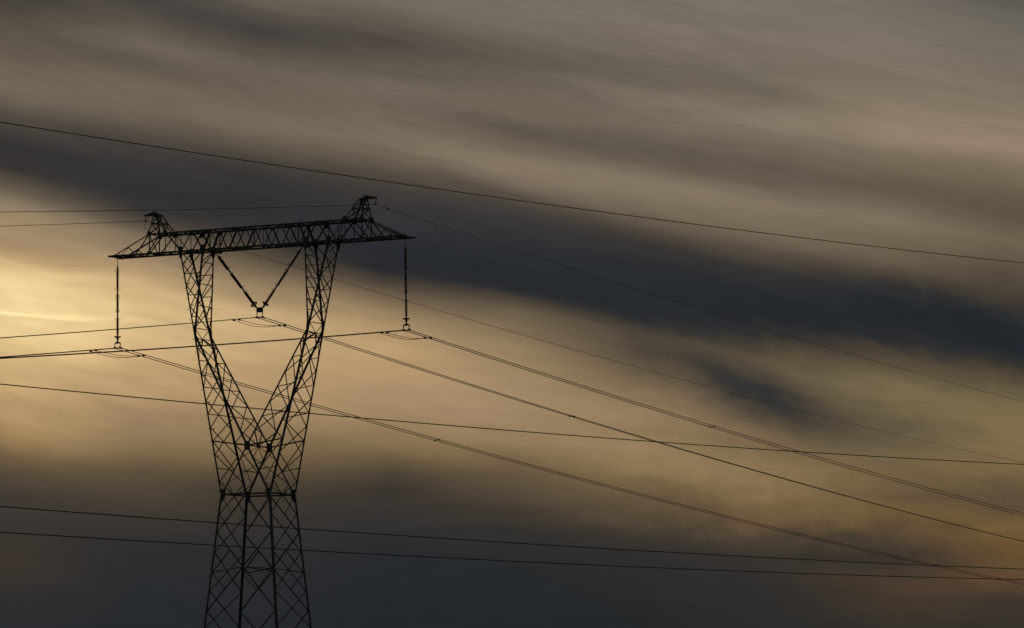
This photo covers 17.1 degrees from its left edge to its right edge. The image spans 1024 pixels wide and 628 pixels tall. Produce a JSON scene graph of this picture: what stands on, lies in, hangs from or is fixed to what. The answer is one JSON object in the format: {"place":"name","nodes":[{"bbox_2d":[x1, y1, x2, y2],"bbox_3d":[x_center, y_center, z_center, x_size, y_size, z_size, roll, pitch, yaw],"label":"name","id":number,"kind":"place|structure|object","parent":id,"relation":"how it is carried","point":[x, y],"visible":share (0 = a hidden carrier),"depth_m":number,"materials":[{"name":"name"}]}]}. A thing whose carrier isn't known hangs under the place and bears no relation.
{"place":"outdoors","nodes":[
{"label":"outdoors","id":0,"kind":"place"},
{"bbox_2d":[0,122,1021,262],"bbox_3d":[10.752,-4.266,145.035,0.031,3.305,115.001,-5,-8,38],"label":"power cable","id":1,"kind":"object","parent":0,"point":[478,194],"visible":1,"depth_m":128.84,"materials":[{"name":"metal"}]},
{"bbox_2d":[0,506,1023,569],"bbox_3d":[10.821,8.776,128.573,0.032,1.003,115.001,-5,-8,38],"label":"power cable","id":2,"kind":"object","parent":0,"point":[478,540],"visible":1,"depth_m":112.74,"materials":[{"name":"metal"}]},
{"bbox_2d":[0,384,1023,464],"bbox_3d":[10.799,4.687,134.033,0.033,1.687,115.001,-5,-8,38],"label":"power cable","id":3,"kind":"object","parent":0,"point":[478,427],"visible":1,"depth_m":117.98,"materials":[{"name":"metal"}]},
{"bbox_2d":[0,532,1023,579],"bbox_3d":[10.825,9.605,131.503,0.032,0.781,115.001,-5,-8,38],"label":"power cable","id":4,"kind":"object","parent":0,"point":[478,559],"visible":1,"depth_m":115.53,"materials":[{"name":"metal"}]},
{"bbox_2d":[0,0,1023,627],"label":"sky","id":5,"kind":"structure","parent":0,"point":[897,124],"materials":[{"name":"grey"}]},
{"label":"ground","id":6,"kind":"structure","parent":0,"visible":0},
{"bbox_2d":[108,195,415,627],"bbox_3d":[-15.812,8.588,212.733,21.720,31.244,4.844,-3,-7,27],"label":"transmission tower","id":7,"kind":"structure","parent":6,"relation":"on","point":[305,243],"depth_m":212.79,"materials":[{"name":"metal"}]},
{"bbox_2d":[114,260,122,348],"bbox_3d":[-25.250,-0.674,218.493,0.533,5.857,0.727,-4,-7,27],"label":"insulator string","id":8,"kind":"object","parent":7,"relation":"hanging from","point":[117,337],"visible":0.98,"depth_m":218.38,"materials":[{"name":"metal"}]},
{"bbox_2d":[1,347,1021,582],"bbox_3d":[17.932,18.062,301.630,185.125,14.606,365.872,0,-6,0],"label":"conductor","id":9,"kind":"object","parent":8,"relation":"hanging from","point":[470,448],"visible":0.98,"depth_m":259.62,"materials":[{"name":"metal"}]},
{"bbox_2d":[0,349,1022,584],"bbox_3d":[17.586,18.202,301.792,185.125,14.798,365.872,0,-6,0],"label":"conductor","id":10,"kind":"object","parent":8,"relation":"hanging from","point":[519,463],"visible":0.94,"depth_m":268.10,"materials":[{"name":"metal"}]},
{"bbox_2d":[89,350,139,357],"bbox_3d":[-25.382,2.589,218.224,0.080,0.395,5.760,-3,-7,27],"label":"damping loop","id":11,"kind":"object","parent":10,"relation":"hanging from","point":[115,357],"visible":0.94,"depth_m":218.50,"materials":[{"name":"metal"}]},
{"bbox_2d":[215,252,256,307],"bbox_3d":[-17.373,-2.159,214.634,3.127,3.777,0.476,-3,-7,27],"label":"insulator string","id":12,"kind":"object","parent":7,"relation":"hanging from","point":[253,303],"visible":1,"depth_m":214.54,"materials":[{"name":"metal"}]},
{"bbox_2d":[256,307,265,318],"bbox_3d":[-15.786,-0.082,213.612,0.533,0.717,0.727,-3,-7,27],"label":"yoke","id":13,"kind":"object","parent":12,"relation":"hanging from","point":[259,309],"visible":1,"depth_m":213.63,"materials":[{"name":"metal"}]},
{"bbox_2d":[0,317,1023,541],"bbox_3d":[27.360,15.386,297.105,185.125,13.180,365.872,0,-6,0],"label":"conductor","id":14,"kind":"object","parent":13,"relation":"hanging from","point":[464,382],"visible":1,"depth_m":234.13,"materials":[{"name":"metal"}]},
{"bbox_2d":[238,318,285,325],"bbox_3d":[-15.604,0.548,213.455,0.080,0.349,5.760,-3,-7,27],"label":"damping loop","id":15,"kind":"object","parent":14,"relation":"hanging from","point":[239,319],"visible":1,"depth_m":213.81,"materials":[{"name":"metal"}]},
{"bbox_2d":[12,318,1022,541],"bbox_3d":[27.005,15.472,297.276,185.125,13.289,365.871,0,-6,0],"label":"conductor","id":16,"kind":"object","parent":13,"relation":"hanging from","point":[567,415],"visible":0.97,"depth_m":250.68,"materials":[{"name":"metal"}]},
{"bbox_2d":[262,246,302,307],"bbox_3d":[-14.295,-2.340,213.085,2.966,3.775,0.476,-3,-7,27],"label":"insulator string","id":17,"kind":"object","parent":7,"relation":"hanging from","point":[280,280],"visible":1,"depth_m":213.08,"materials":[{"name":"metal"}]},
{"bbox_2d":[402,238,411,331],"bbox_3d":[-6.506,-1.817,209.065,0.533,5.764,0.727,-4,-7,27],"label":"insulator string","id":18,"kind":"object","parent":7,"relation":"hanging from","point":[406,319],"visible":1,"depth_m":208.97,"materials":[{"name":"metal"}]},
{"bbox_2d":[0,330,1021,512],"bbox_3d":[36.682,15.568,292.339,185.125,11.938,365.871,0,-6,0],"label":"conductor","id":19,"kind":"object","parent":18,"relation":"hanging from","point":[474,351],"visible":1,"depth_m":212.43,"materials":[{"name":"metal"}]},
{"bbox_2d":[386,331,431,338],"bbox_3d":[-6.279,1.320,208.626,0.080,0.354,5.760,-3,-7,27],"label":"damping loop","id":20,"kind":"object","parent":19,"relation":"hanging from","point":[387,332],"visible":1,"depth_m":208.82,"materials":[{"name":"metal"}]},
{"bbox_2d":[2,330,1023,515],"bbox_3d":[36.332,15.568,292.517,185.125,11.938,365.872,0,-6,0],"label":"conductor","id":21,"kind":"object","parent":18,"relation":"hanging from","point":[553,378],"visible":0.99,"depth_m":227.94,"materials":[{"name":"metal"}]},
{"bbox_2d":[381,331,425,339],"bbox_3d":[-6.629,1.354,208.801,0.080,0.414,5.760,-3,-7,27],"label":"damping loop","id":22,"kind":"object","parent":21,"relation":"hanging from","point":[399,338],"visible":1,"depth_m":208.25,"materials":[{"name":"metal"}]},
{"bbox_3d":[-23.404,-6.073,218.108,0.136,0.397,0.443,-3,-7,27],"label":"earth wire hanger","id":23,"kind":"object","parent":7,"relation":"hanging from","visible":0},
{"bbox_2d":[15,221,1021,462],"bbox_3d":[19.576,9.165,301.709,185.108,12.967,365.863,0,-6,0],"label":"earth wire","id":24,"kind":"object","parent":23,"relation":"hanging from","point":[486,324],"visible":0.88,"depth_m":258.95,"materials":[{"name":"metal"}]},
{"bbox_3d":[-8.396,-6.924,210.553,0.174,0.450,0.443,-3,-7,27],"label":"earth wire hanger","id":25,"kind":"object","parent":7,"relation":"hanging from","visible":0},
{"bbox_2d":[13,204,1022,401],"bbox_3d":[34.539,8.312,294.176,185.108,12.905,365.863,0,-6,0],"label":"earth wire","id":26,"kind":"object","parent":25,"relation":"hanging from","point":[460,232],"visible":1,"depth_m":215.81,"materials":[{"name":"metal"}]}
]}

